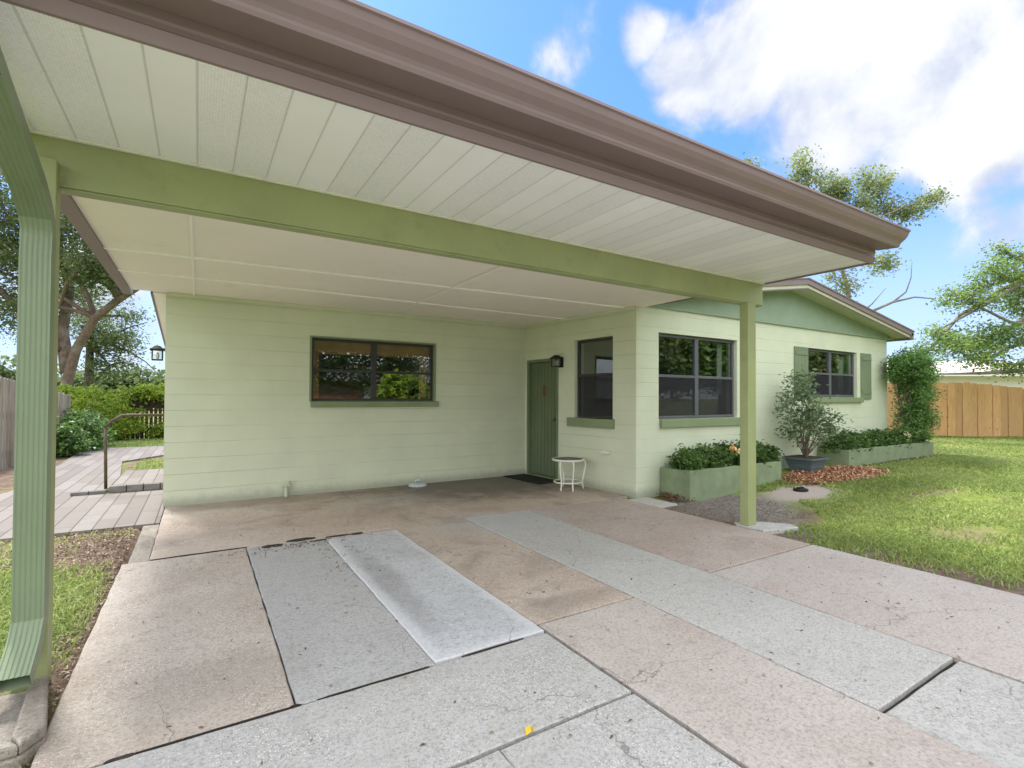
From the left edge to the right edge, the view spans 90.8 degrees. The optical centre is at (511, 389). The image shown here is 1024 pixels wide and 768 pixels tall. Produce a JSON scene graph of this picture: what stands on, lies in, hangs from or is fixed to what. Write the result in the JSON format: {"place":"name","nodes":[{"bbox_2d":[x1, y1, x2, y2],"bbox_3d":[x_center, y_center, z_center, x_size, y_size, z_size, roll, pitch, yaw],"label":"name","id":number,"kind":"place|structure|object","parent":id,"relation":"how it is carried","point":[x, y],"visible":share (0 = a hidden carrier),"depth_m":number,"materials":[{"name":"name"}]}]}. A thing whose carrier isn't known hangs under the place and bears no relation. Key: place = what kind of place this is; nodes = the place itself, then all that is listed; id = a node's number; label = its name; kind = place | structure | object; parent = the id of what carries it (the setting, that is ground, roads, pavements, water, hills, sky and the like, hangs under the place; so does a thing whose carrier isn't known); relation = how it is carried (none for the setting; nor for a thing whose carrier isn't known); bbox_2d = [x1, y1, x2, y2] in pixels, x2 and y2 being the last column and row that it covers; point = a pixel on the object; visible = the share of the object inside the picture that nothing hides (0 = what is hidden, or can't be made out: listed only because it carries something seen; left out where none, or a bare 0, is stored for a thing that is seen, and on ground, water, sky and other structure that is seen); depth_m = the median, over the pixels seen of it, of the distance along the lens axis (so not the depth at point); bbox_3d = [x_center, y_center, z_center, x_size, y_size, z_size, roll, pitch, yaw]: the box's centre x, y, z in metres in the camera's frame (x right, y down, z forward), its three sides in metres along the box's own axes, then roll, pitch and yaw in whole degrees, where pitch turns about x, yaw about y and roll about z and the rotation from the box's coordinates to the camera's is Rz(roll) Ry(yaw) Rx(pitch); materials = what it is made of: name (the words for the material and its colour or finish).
{"place":"outdoors","nodes":[
{"label":"outdoors","id":0,"kind":"place"},
{"bbox_2d":[0,528,129,767],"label":"lawn","id":1,"kind":"structure","parent":0,"point":[70,586],"depth_m":3.47,"materials":[{"name":"green plant"}]},
{"bbox_2d":[0,408,1023,767],"bbox_3d":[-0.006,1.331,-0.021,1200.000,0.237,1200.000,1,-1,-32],"label":"ground","id":2,"kind":"structure","parent":0,"point":[784,496],"depth_m":5.34,"materials":[{"name":"green plant"}]},
{"bbox_2d":[0,676,48,767],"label":"splash block","id":3,"kind":"object","parent":2,"relation":"on","point":[23,723],"depth_m":2.05,"materials":[{"name":"beige concrete"}]},
{"bbox_2d":[0,377,70,469],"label":"wooden fence","id":4,"kind":"object","parent":2,"relation":"on","point":[7,409],"visible":0.27,"depth_m":9.91,"materials":[{"name":"wood"}]},
{"bbox_2d":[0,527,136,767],"bbox_3d":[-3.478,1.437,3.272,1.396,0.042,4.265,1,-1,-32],"label":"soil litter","id":5,"kind":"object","parent":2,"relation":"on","point":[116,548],"visible":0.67,"depth_m":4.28,"materials":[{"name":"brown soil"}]},
{"bbox_2d":[0,168,138,387],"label":"oak tree","id":6,"kind":"object","parent":2,"relation":"on","point":[89,268],"visible":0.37,"depth_m":18.00,"materials":[{"name":"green plant"}]},
{"bbox_2d":[56,416,98,457],"bbox_3d":[-10.435,1.245,11.611,1.460,1.273,1.170,1,-1,-32],"label":"bush","id":7,"kind":"object","parent":2,"relation":"on","point":[69,440],"visible":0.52,"depth_m":11.57,"materials":[{"name":"green plant"}]},
{"bbox_2d":[0,446,163,542],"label":"paved walk","id":8,"kind":"structure","parent":2,"relation":"on","point":[81,514],"depth_m":6.68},
{"bbox_2d":[70,489,108,495],"bbox_3d":[-5.921,1.449,7.090,0.414,0.044,0.117,1,-1,-32],"label":"step edging","id":9,"kind":"object","parent":8,"relation":"on","point":[91,492],"visible":0.91,"depth_m":7.06,"materials":[{"name":"grey concrete"}]},
{"bbox_2d":[103,414,163,488],"bbox_3d":[-5.572,0.899,7.476,0.761,1.082,0.044,1,-1,-32],"label":"handrail","id":10,"kind":"object","parent":8,"relation":"on","point":[111,421],"visible":0.91,"depth_m":7.29,"materials":[{"name":"metal"}]},
{"bbox_2d":[109,482,162,492],"bbox_3d":[-5.450,1.429,7.391,0.687,0.098,0.133,1,-1,-32],"label":"step edging","id":11,"kind":"object","parent":8,"relation":"on","point":[133,487],"visible":0.84,"depth_m":7.32,"materials":[{"name":"grey concrete"}]},
{"bbox_2d":[0,351,164,410],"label":"treeline","id":12,"kind":"object","parent":2,"relation":"on","point":[5,372],"visible":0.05,"depth_m":46.31,"materials":[{"name":"green plant"}]},
{"bbox_2d":[59,407,112,450],"bbox_3d":[-10.928,1.061,12.703,1.539,1.364,1.437,1,-1,-32],"label":"bush","id":13,"kind":"object","parent":2,"relation":"on","point":[96,429],"visible":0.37,"depth_m":12.62,"materials":[{"name":"green plant"}]},
{"bbox_2d":[76,408,119,445],"bbox_3d":[-11.485,1.138,13.635,1.429,1.274,1.255,1,-1,-32],"label":"bush","id":14,"kind":"object","parent":2,"relation":"on","point":[100,425],"visible":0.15,"depth_m":13.75,"materials":[{"name":"green plant"}]},
{"bbox_2d":[68,383,140,440],"bbox_3d":[-12.318,0.784,15.192,2.012,2.003,1.801,1,-1,-32],"label":"bush","id":15,"kind":"object","parent":2,"relation":"on","point":[124,421],"visible":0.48,"depth_m":15.10,"materials":[{"name":"green plant"}]},
{"bbox_2d":[59,280,156,387],"bbox_3d":[-20.175,-2.206,24.750,5.102,7.874,6.743,3,-3,-71],"label":"background tree","id":16,"kind":"object","parent":2,"relation":"on","point":[106,340],"visible":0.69,"depth_m":23.86,"materials":[{"name":"green plant"}]},
{"bbox_2d":[71,390,151,439],"bbox_3d":[-12.343,0.885,15.863,1.920,1.714,1.817,0,-1,10],"label":"bush","id":17,"kind":"object","parent":2,"relation":"on","point":[141,425],"visible":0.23,"depth_m":15.84,"materials":[{"name":"green plant"}]},
{"bbox_2d":[73,393,163,438],"bbox_3d":[-11.680,0.882,16.899,8.000,1.532,0.068,1,-1,-32],"label":"fence","id":18,"kind":"object","parent":2,"relation":"on","point":[156,406],"visible":0.02,"depth_m":16.66,"materials":[{"name":"brown wood"}]},
{"bbox_2d":[57,377,164,414],"bbox_3d":[-11.580,0.293,16.703,8.253,1.398,1.689,1,-1,-32],"label":"ivy","id":19,"kind":"object","parent":18,"relation":"attached to","point":[144,391],"visible":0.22,"depth_m":16.18,"materials":[{"name":"green plant"}]},
{"bbox_2d":[88,437,163,469],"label":"lawn","id":20,"kind":"structure","parent":2,"relation":"on","point":[146,464],"depth_m":13.93,"materials":[{"name":"green plant"}]},
{"bbox_2d":[113,469,162,487],"bbox_3d":[-5.948,1.448,8.201,0.680,0.085,1.760,1,-1,-32],"label":"side landing","id":21,"kind":"object","parent":2,"relation":"on","point":[141,476],"visible":0.5,"depth_m":8.05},
{"bbox_2d":[144,418,163,438],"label":"bush","id":22,"kind":"object","parent":2,"relation":"on","point":[158,431],"visible":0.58,"depth_m":16.36,"materials":[{"name":"green plant"}]},
{"bbox_2d":[150,278,914,509],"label":"house","id":23,"kind":"structure","parent":2,"relation":"on","point":[624,403],"depth_m":7.93,"materials":[{"name":"paint"}]},
{"bbox_2d":[150,345,164,360],"bbox_3d":[-4.681,-0.478,6.693,0.190,0.200,0.160,1,-1,-32],"label":"wall lantern","id":24,"kind":"object","parent":23,"relation":"attached to","point":[156,348],"depth_m":6.66,"materials":[{"name":"black metal"}]},
{"bbox_2d":[319,383,406,398],"bbox_3d":[-2.651,0.642,8.381,1.550,1.493,0.950,1,-1,-32],"label":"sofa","id":25,"kind":"object","parent":23,"relation":"on","point":[328,391],"visible":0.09,"depth_m":7.92,"materials":[{"name":"grey fabric"}]},
{"bbox_2d":[313,341,428,398],"bbox_3d":[-2.150,-0.282,7.860,1.830,0.870,0.015,1,-1,-32],"label":"window valance","id":26,"kind":"object","parent":23,"relation":"attached to","point":[337,348],"depth_m":7.80,"materials":[{"name":"brown fabric"}]},
{"bbox_2d":[309,335,438,406],"bbox_3d":[-2.067,-0.247,7.769,1.985,1.027,0.155,1,-1,-32],"label":"window","id":27,"kind":"structure","parent":23,"relation":"in","point":[314,402],"depth_m":7.75,"materials":[{"name":"metal"}]},
{"bbox_2d":[369,368,408,398],"bbox_3d":[-1.992,-0.078,8.152,0.644,0.547,0.418,1,-1,-32],"label":"houseplant","id":28,"kind":"object","parent":23,"relation":"in","point":[390,387],"visible":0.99,"depth_m":8.12,"materials":[{"name":"green plant"}]},
{"bbox_2d":[527,359,558,480],"bbox_3d":[0.556,0.503,8.802,0.160,2.055,0.846,1,-1,-36],"label":"door","id":29,"kind":"structure","parent":23,"relation":"in","point":[542,379],"depth_m":8.85,"materials":[{"name":"paint"}]},
{"bbox_2d":[550,355,562,367],"bbox_3d":[0.744,-0.466,8.338,0.190,0.200,0.160,1,-1,-36],"label":"wall lantern","id":30,"kind":"object","parent":23,"relation":"attached to","point":[556,357],"depth_m":8.31,"materials":[{"name":"black metal"}]},
{"bbox_2d":[567,337,614,428],"bbox_3d":[1.242,-0.096,7.849,0.160,1.370,0.990,1,-1,-36],"label":"window","id":31,"kind":"structure","parent":23,"relation":"in","point":[590,422],"depth_m":7.88,"materials":[{"name":"metal"}]},
{"bbox_2d":[659,334,739,427],"bbox_3d":[2.987,-0.119,7.915,2.020,1.385,0.155,1,-1,-32],"label":"window","id":32,"kind":"structure","parent":23,"relation":"in","point":[679,420],"depth_m":7.88,"materials":[{"name":"green metal"}]},
{"bbox_2d":[808,349,863,402],"bbox_3d":[6.420,-0.251,10.049,2.060,1.020,0.155,1,-1,-32],"label":"window","id":33,"kind":"structure","parent":23,"relation":"in","point":[841,398],"depth_m":10.03,"materials":[{"name":"grey metal"}]},
{"bbox_2d":[655,492,696,504],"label":"bed weed","id":34,"kind":"object","parent":2,"relation":"on","point":[668,495],"visible":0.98,"depth_m":6.97,"materials":[{"name":"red plant"}]},
{"bbox_2d":[660,461,780,502],"bbox_3d":[3.218,1.361,7.678,2.200,0.450,0.520,1,-1,-32],"label":"planter box","id":35,"kind":"object","parent":2,"relation":"on","point":[705,484],"visible":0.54,"depth_m":7.18,"materials":[{"name":"green painted concrete"}]},
{"bbox_2d":[665,443,709,473],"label":"planter shrub","id":36,"kind":"object","parent":35,"relation":"in","point":[688,460],"visible":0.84,"depth_m":7.11,"materials":[{"name":"green plant"}]},
{"bbox_2d":[690,442,732,468],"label":"planter shrub","id":37,"kind":"object","parent":35,"relation":"in","point":[714,460],"visible":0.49,"depth_m":7.38,"materials":[{"name":"green plant"}]},
{"bbox_2d":[712,439,757,465],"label":"planter shrub","id":38,"kind":"object","parent":35,"relation":"in","point":[735,458],"visible":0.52,"depth_m":7.62,"materials":[{"name":"green plant"}]},
{"bbox_2d":[729,443,736,452],"bbox_3d":[3.322,0.887,7.579,0.114,0.163,0.159,0,-1,-4],"label":"bloom","id":39,"kind":"object","parent":38,"relation":"attached to","point":[732,447],"visible":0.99,"depth_m":7.59,"materials":[{"name":"orange plant"}]},
{"bbox_2d":[732,434,771,467],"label":"planter shrub","id":40,"kind":"object","parent":35,"relation":"in","point":[761,456],"visible":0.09,"depth_m":7.87,"materials":[{"name":"green plant"}]},
{"bbox_2d":[757,442,787,462],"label":"planter shrub","id":41,"kind":"object","parent":35,"relation":"in","point":[773,453],"visible":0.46,"depth_m":8.09,"materials":[{"name":"green plant"}]},
{"bbox_2d":[665,495,810,523],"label":"bed litter","id":42,"kind":"object","parent":2,"relation":"on","point":[731,511],"visible":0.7,"depth_m":6.31,"materials":[{"name":"beige plant"}]},
{"bbox_2d":[734,522,798,533],"bbox_3d":[2.771,1.509,5.500,0.610,0.062,0.378,0,-1,-10],"label":"post footing","id":43,"kind":"object","parent":2,"relation":"on","point":[771,528],"visible":0.63,"depth_m":5.41,"materials":[{"name":"grey concrete"}]},
{"bbox_2d":[793,486,807,491],"bbox_3d":[4.177,1.449,7.307,0.193,0.075,0.193,1,-1,-32],"label":"cleanout cover","id":44,"kind":"object","parent":2,"relation":"on","point":[799,489],"visible":0.91,"depth_m":7.26,"materials":[{"name":"black metal"}]},
{"bbox_2d":[781,464,888,485],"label":"mulch","id":45,"kind":"object","parent":2,"relation":"on","point":[831,473],"visible":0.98,"depth_m":8.17,"materials":[{"name":"brown wood"}]},
{"bbox_2d":[782,454,828,471],"bbox_3d":[5.055,1.294,8.702,0.528,0.275,0.528,1,-1,-32],"label":"plant pot","id":46,"kind":"object","parent":45,"relation":"on","point":[799,462],"visible":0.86,"depth_m":8.56,"materials":[{"name":"stone"}]},
{"bbox_2d":[773,368,853,456],"bbox_3d":[5.095,0.387,8.728,1.845,1.561,1.011,1,-1,-32],"label":"potted shrub","id":47,"kind":"object","parent":46,"relation":"in","point":[812,411],"visible":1,"depth_m":8.54,"materials":[{"name":"green plant"}]},
{"bbox_2d":[741,143,959,310],"bbox_3d":[13.242,-4.071,19.961,8.748,11.481,2.848,0,-1,5],"label":"olive leaved tree","id":48,"kind":"object","parent":2,"relation":"on","point":[837,189],"visible":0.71,"depth_m":19.77,"materials":[{"name":"olive-green leaves"},{"name":"pale bark"}]},
{"bbox_2d":[818,441,932,465],"bbox_3d":[7.541,1.312,10.357,3.730,0.365,0.550,1,-1,-32],"label":"planter box","id":49,"kind":"object","parent":2,"relation":"on","point":[878,454],"visible":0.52,"depth_m":9.70,"materials":[{"name":"concrete"}]},
{"bbox_2d":[817,427,865,458],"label":"planter shrub","id":50,"kind":"object","parent":49,"relation":"in","point":[844,442],"visible":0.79,"depth_m":9.35,"materials":[{"name":"green plant"}]},
{"bbox_2d":[841,428,877,450],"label":"planter shrub","id":51,"kind":"object","parent":49,"relation":"in","point":[862,437],"visible":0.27,"depth_m":9.66,"materials":[{"name":"green plant"}]},
{"bbox_2d":[854,429,891,452],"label":"planter shrub","id":52,"kind":"object","parent":49,"relation":"in","point":[873,436],"visible":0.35,"depth_m":9.94,"materials":[{"name":"green plant"}]},
{"bbox_2d":[864,427,905,447],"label":"planter shrub","id":53,"kind":"object","parent":49,"relation":"in","point":[889,438],"visible":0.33,"depth_m":10.27,"materials":[{"name":"green plant"}]},
{"bbox_2d":[882,425,915,447],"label":"planter shrub","id":54,"kind":"object","parent":49,"relation":"in","point":[903,439],"visible":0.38,"depth_m":10.54,"materials":[{"name":"green plant"}]},
{"bbox_2d":[895,425,929,446],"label":"planter shrub","id":55,"kind":"object","parent":49,"relation":"in","point":[916,437],"visible":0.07,"depth_m":10.87,"materials":[{"name":"green plant"}]},
{"bbox_2d":[880,345,947,443],"bbox_3d":[8.678,0.138,10.970,1.312,2.216,1.636,0,-1,28],"label":"climbing shrub","id":56,"kind":"object","parent":49,"relation":"in","point":[904,369],"visible":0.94,"depth_m":10.81,"materials":[{"name":"green plant"}]},
{"bbox_2d":[739,435,1023,591],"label":"lawn","id":57,"kind":"structure","parent":2,"relation":"on","point":[1009,477],"depth_m":6.11,"materials":[{"name":"green plant"}]},
{"bbox_2d":[887,382,1023,436],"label":"board fence","id":58,"kind":"object","parent":2,"relation":"on","point":[969,409],"visible":0.33,"depth_m":16.50,"materials":[{"name":"brown wood"}]},
{"bbox_2d":[887,361,1023,387],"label":"neighbour house","id":59,"kind":"structure","parent":2,"relation":"on","point":[1014,381],"depth_m":27.02,"materials":[{"name":"white paint"}]},
{"bbox_2d":[903,238,1023,383],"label":"spreading tree","id":60,"kind":"object","parent":2,"relation":"on","point":[983,341],"visible":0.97,"depth_m":14.32,"materials":[{"name":"green plant"}]},
{"bbox_2d":[0,0,1023,382],"label":"sky","id":61,"kind":"structure","parent":0,"point":[933,90],"materials":[{"name":"blue"}]},
{"bbox_2d":[31,476,1023,767],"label":"driveway","id":62,"kind":"structure","parent":0,"point":[701,678],"depth_m":2.83,"materials":[{"name":"grey concrete"}]},
{"bbox_2d":[104,532,523,764],"bbox_3d":[-1.503,1.439,3.601,1.943,0.008,2.859,1,-1,-32],"label":"joint scar","id":63,"kind":"object","parent":62,"relation":"on","point":[125,756],"visible":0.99,"depth_m":2.40,"materials":[{"name":"soil"}]},
{"bbox_2d":[408,479,426,486],"bbox_3d":[-1.473,1.454,7.895,0.296,0.104,0.296,1,-1,-32],"label":"drain cap","id":64,"kind":"object","parent":62,"relation":"on","point":[418,484],"visible":1,"depth_m":7.82,"materials":[{"name":"white plastic"}]},
{"bbox_2d":[0,0,910,693],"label":"carport","id":65,"kind":"object","parent":62,"relation":"on","point":[352,156],"visible":0.99,"depth_m":2.80,"materials":[{"name":"green paint"}]},
{"bbox_2d":[525,725,533,734],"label":"fallen leaf","id":66,"kind":"object","parent":62,"relation":"on","point":[528,729],"visible":1,"depth_m":2.10,"materials":[{"name":"yellow plant"}]},
{"bbox_2d":[503,474,559,484],"bbox_3d":[0.321,1.518,8.575,0.460,0.014,0.980,1,-1,-36],"label":"doormat","id":67,"kind":"object","parent":62,"relation":"on","point":[532,479],"visible":1,"depth_m":8.55,"materials":[{"name":"black rubber"}]},
{"bbox_2d":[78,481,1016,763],"bbox_3d":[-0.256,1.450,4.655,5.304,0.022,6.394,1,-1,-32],"label":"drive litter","id":68,"kind":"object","parent":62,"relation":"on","point":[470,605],"visible":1,"depth_m":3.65,"materials":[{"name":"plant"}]},
{"bbox_2d":[157,515,955,713],"bbox_3d":[2.247,1.455,0.612,5.400,0.028,16.500,1,-1,-32],"label":"driveway bedding","id":69,"kind":"object","parent":62,"relation":"in","point":[920,686],"depth_m":2.52,"materials":[{"name":"soil"}]},
{"bbox_2d":[552,457,585,491],"bbox_3d":[0.855,1.284,7.695,0.500,0.467,0.517,1,-1,-32],"label":"side table","id":70,"kind":"object","parent":62,"relation":"on","point":[567,459],"visible":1,"depth_m":7.59,"materials":[{"name":"white metal"}]}
]}

